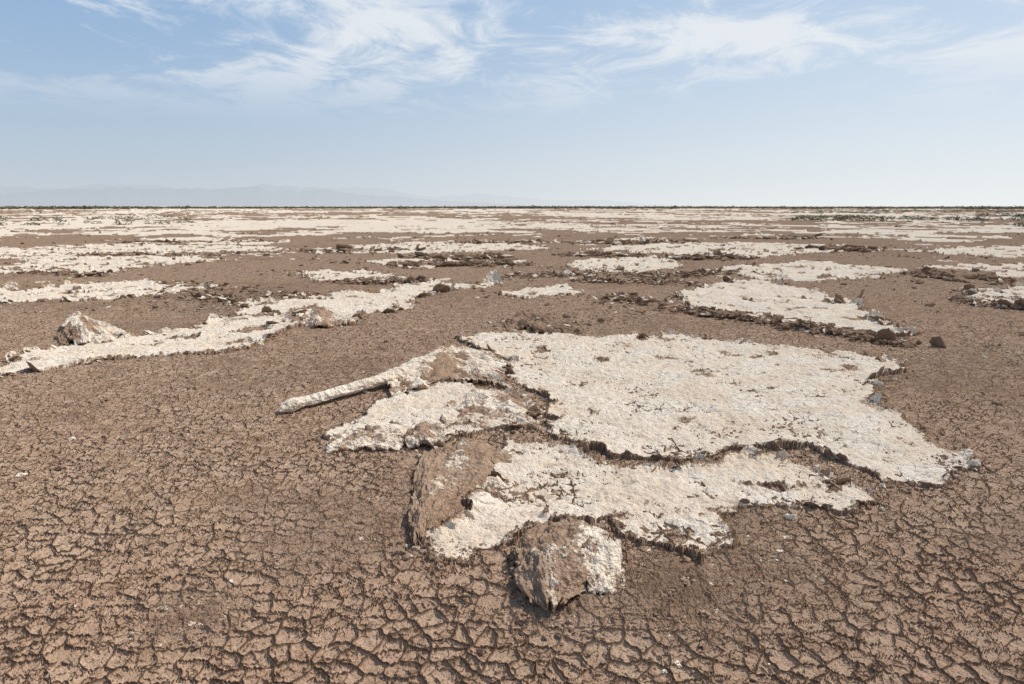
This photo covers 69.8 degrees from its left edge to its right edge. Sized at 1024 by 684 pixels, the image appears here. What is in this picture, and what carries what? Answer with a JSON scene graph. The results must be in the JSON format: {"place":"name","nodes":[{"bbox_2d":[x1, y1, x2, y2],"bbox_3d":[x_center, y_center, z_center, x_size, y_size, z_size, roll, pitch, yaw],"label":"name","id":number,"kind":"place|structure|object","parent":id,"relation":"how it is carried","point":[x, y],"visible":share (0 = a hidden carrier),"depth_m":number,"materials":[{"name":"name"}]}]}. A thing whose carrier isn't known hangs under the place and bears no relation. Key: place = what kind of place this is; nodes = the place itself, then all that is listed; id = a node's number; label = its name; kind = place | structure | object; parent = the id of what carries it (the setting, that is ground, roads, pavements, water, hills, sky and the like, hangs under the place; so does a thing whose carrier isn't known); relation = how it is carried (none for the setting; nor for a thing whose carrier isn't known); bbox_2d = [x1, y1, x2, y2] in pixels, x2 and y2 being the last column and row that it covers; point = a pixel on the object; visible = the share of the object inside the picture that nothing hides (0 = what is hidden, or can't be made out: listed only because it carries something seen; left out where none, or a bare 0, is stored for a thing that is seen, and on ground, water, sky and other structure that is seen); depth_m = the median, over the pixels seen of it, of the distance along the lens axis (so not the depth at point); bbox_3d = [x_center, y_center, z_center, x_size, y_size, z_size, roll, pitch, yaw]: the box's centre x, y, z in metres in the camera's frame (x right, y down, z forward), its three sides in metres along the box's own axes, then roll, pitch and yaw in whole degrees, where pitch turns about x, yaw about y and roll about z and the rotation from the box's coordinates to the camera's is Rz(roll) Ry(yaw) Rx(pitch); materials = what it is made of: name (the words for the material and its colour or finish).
{"place":"outdoors","nodes":[
{"label":"outdoors","id":0,"kind":"place"},
{"bbox_2d":[0,206,1023,683],"bbox_3d":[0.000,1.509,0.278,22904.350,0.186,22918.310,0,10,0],"label":"ground","id":1,"kind":"structure","parent":0,"point":[958,578],"depth_m":4.08,"materials":[{"name":"brown soil"}]},
{"bbox_2d":[56,321,77,345],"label":"upturned mud flake","id":2,"kind":"object","parent":1,"relation":"on","point":[63,338],"visible":0.91,"depth_m":8.96,"materials":[{"name":"brown soil"}]},
{"bbox_2d":[62,311,128,345],"bbox_3d":[-5.371,-0.179,9.408,0.639,0.204,2.298,-7,13,-35],"label":"upturned salt flake","id":3,"kind":"object","parent":1,"relation":"on","point":[88,329],"visible":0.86,"depth_m":9.13,"materials":[{"name":"white stone"}]},
{"bbox_2d":[0,280,203,302],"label":"salt crust sheet","id":4,"kind":"object","parent":1,"relation":"on","point":[82,292],"visible":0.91,"depth_m":13.79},
{"bbox_2d":[0,254,219,274],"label":"salt crust sheet","id":5,"kind":"object","parent":1,"relation":"on","point":[118,263],"visible":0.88,"depth_m":20.77,"materials":[{"name":"white stone"}]},
{"bbox_2d":[0,243,288,256],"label":"salt crust sheet","id":6,"kind":"object","parent":1,"relation":"on","point":[107,247],"visible":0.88,"depth_m":27.45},
{"bbox_2d":[0,313,300,375],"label":"salt crust sheet","id":7,"kind":"object","parent":1,"relation":"on","point":[123,348],"visible":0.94,"depth_m":8.49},
{"bbox_2d":[302,306,361,328],"bbox_3d":[-2.642,-0.330,10.191,1.094,0.213,0.758,7,13,33],"label":"upturned salt flake","id":8,"kind":"object","parent":1,"relation":"on","point":[323,316],"visible":0.96,"depth_m":10.14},
{"bbox_2d":[300,268,393,281],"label":"salt crust sheet","id":9,"kind":"object","parent":1,"relation":"on","point":[326,274],"visible":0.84,"depth_m":17.09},
{"bbox_2d":[226,281,499,325],"bbox_3d":[-2.507,-0.814,13.136,3.242,0.146,6.288,5,12,26],"label":"salt crust sheet","id":10,"kind":"object","parent":1,"relation":"on","point":[343,303],"visible":0.63,"depth_m":12.25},
{"bbox_2d":[325,424,404,453],"bbox_3d":[-0.988,0.669,5.032,0.562,0.105,0.430,0,10,0],"label":"curled salt crust","id":11,"kind":"object","parent":1,"relation":"on","point":[374,437],"visible":1,"depth_m":4.99},
{"bbox_2d":[279,356,454,412],"bbox_3d":[-1.147,0.329,6.601,0.179,0.195,2.233,8,13,36],"label":"rolled salt crust","id":12,"kind":"object","parent":1,"relation":"on","point":[290,405],"visible":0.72,"depth_m":6.22},
{"bbox_2d":[358,258,472,269],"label":"salt crust sheet","id":13,"kind":"object","parent":1,"relation":"on","point":[382,262],"visible":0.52,"depth_m":21.04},
{"bbox_2d":[403,421,445,449],"bbox_3d":[-0.601,0.641,5.071,0.293,0.129,0.311,-2,11,-13],"label":"upturned mud flake","id":14,"kind":"object","parent":1,"relation":"on","point":[417,434],"visible":0.99,"depth_m":5.03,"materials":[{"name":"beige soil"}]},
{"bbox_2d":[317,380,538,446],"bbox_3d":[-0.568,0.541,5.840,1.576,0.110,1.903,0,10,0],"label":"salt crust sheet","id":15,"kind":"object","parent":1,"relation":"on","point":[431,411],"visible":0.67,"depth_m":5.70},
{"bbox_2d":[313,241,547,253],"bbox_3d":[-3.106,-3.821,29.382,9.330,0.146,8.918,0,10,0],"label":"salt crust sheet","id":16,"kind":"object","parent":1,"relation":"on","point":[438,247],"visible":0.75,"depth_m":28.57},
{"bbox_2d":[385,345,515,396],"bbox_3d":[-0.588,0.247,7.031,1.268,0.237,1.782,0,10,0],"label":"folded salt crust","id":17,"kind":"object","parent":1,"relation":"on","point":[475,366],"visible":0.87,"depth_m":6.87},
{"bbox_2d":[408,437,512,546],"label":"crumbled mud bank","id":18,"kind":"structure","parent":1,"relation":"on","point":[448,475],"depth_m":4.27,"materials":[{"name":"brown soil"}]},
{"bbox_2d":[440,388,542,430],"bbox_3d":[-0.157,0.522,5.814,0.784,0.157,0.983,0,10,0],"label":"folded salt crust","id":19,"kind":"object","parent":1,"relation":"on","point":[487,404],"visible":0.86,"depth_m":5.72},
{"bbox_2d":[0,240,1023,683],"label":"mud clods","id":20,"kind":"object","parent":1,"relation":"on","point":[558,622],"visible":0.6,"depth_m":3.55,"materials":[{"name":"brown soil"}]},
{"bbox_2d":[0,217,1023,347],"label":"broken crust ridge","id":21,"kind":"structure","parent":1,"relation":"on","point":[499,259],"depth_m":16.98,"materials":[{"name":"brown soil"}]},
{"bbox_2d":[0,269,1023,559],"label":"curled crust flakes","id":22,"kind":"object","parent":1,"relation":"on","point":[496,479],"visible":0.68,"depth_m":8.21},
{"bbox_2d":[0,205,1023,226],"bbox_3d":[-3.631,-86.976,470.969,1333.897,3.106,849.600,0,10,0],"label":"distant scrub","id":23,"kind":"object","parent":1,"relation":"on","point":[807,217],"visible":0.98,"depth_m":455.97,"materials":[{"name":"green plant"}]},
{"bbox_2d":[510,550,529,600],"bbox_3d":[0.064,1.021,3.153,0.126,0.114,0.429,-1,11,-5],"label":"upturned mud flake","id":24,"kind":"object","parent":1,"relation":"on","point":[513,567],"visible":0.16,"depth_m":3.25,"materials":[{"name":"brown soil"}]},
{"bbox_2d":[499,283,583,299],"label":"salt crust sheet","id":25,"kind":"object","parent":1,"relation":"on","point":[528,293],"visible":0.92,"depth_m":13.64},
{"bbox_2d":[503,309,582,335],"bbox_3d":[0.470,-0.242,9.805,1.388,0.256,0.891,6,12,28],"label":"upturned mud flake","id":26,"kind":"object","parent":1,"relation":"on","point":[521,319],"visible":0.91,"depth_m":9.78,"materials":[{"name":"brown soil"}]},
{"bbox_2d":[513,517,608,612],"bbox_3d":[0.237,0.948,3.276,0.463,0.134,0.798,0,10,0],"label":"upturned mud flake","id":27,"kind":"object","parent":1,"relation":"on","point":[550,558],"visible":0.97,"depth_m":3.18,"materials":[{"name":"brown soil"}]},
{"bbox_2d":[560,536,591,584],"bbox_3d":[0.198,0.987,3.275,0.344,0.166,0.526,2,11,13],"label":"upturned mud flake","id":28,"kind":"object","parent":1,"relation":"on","point":[586,544],"visible":0.08,"depth_m":3.29,"materials":[{"name":"brown soil"}]},
{"bbox_2d":[583,537,624,595],"bbox_3d":[0.402,0.985,3.197,0.191,0.154,0.322,0,10,0],"label":"upturned salt flake","id":29,"kind":"object","parent":1,"relation":"on","point":[604,555],"visible":0.98,"depth_m":3.18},
{"bbox_2d":[565,254,682,273],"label":"salt crust sheet","id":30,"kind":"object","parent":1,"relation":"on","point":[653,263],"visible":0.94,"depth_m":20.23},
{"bbox_2d":[417,435,886,566],"bbox_3d":[0.797,0.828,4.251,2.522,0.138,1.921,0,10,0],"label":"salt crust sheet","id":31,"kind":"object","parent":1,"relation":"on","point":[727,478],"visible":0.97,"depth_m":4.06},
{"bbox_2d":[454,331,980,488],"bbox_3d":[1.634,0.349,6.833,4.758,0.133,5.297,0,10,0],"label":"salt crust sheet","id":32,"kind":"object","parent":1,"relation":"on","point":[865,440],"visible":0.99,"depth_m":6.11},
{"bbox_2d":[579,242,884,258],"bbox_3d":[8.705,-3.651,28.427,9.557,0.158,11.383,9,14,40],"label":"salt crust sheet","id":33,"kind":"object","parent":1,"relation":"on","point":[766,249],"visible":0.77,"depth_m":27.48,"materials":[{"name":"white stone"}]},
{"bbox_2d":[678,279,907,339],"bbox_3d":[4.355,-0.715,12.588,3.076,0.151,7.825,0,10,0],"label":"salt crust sheet","id":34,"kind":"object","parent":1,"relation":"on","point":[760,297],"visible":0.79,"depth_m":12.10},
{"bbox_2d":[721,260,907,282],"bbox_3d":[7.662,-1.826,18.582,6.224,0.152,4.589,-7,12,-32],"label":"salt crust sheet","id":35,"kind":"object","parent":1,"relation":"on","point":[818,269],"visible":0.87,"depth_m":18.10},
{"bbox_2d":[915,267,998,284],"bbox_3d":[10.294,-1.562,16.981,1.594,0.235,3.372,5,12,26],"label":"broken crust rim","id":36,"kind":"object","parent":1,"relation":"on","point":[960,278],"visible":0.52,"depth_m":16.51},
{"bbox_2d":[908,245,1023,257],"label":"salt crust sheet","id":37,"kind":"object","parent":1,"relation":"on","point":[987,251],"visible":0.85,"depth_m":26.14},
{"bbox_2d":[916,262,1023,277],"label":"salt crust sheet","id":38,"kind":"object","parent":1,"relation":"on","point":[1009,272],"visible":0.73,"depth_m":19.00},
{"bbox_2d":[961,286,1023,307],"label":"salt crust sheet","id":39,"kind":"object","parent":1,"relation":"on","point":[1012,291],"visible":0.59,"depth_m":13.42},
{"bbox_2d":[969,254,1023,368],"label":"clod","id":40,"kind":"object","parent":1,"relation":"on","point":[986,347],"visible":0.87,"depth_m":8.28,"materials":[{"name":"brown soil"}]},
{"bbox_2d":[0,0,1023,205],"label":"sky","id":41,"kind":"structure","parent":0,"point":[103,102],"materials":[{"name":"blue"}]}
]}

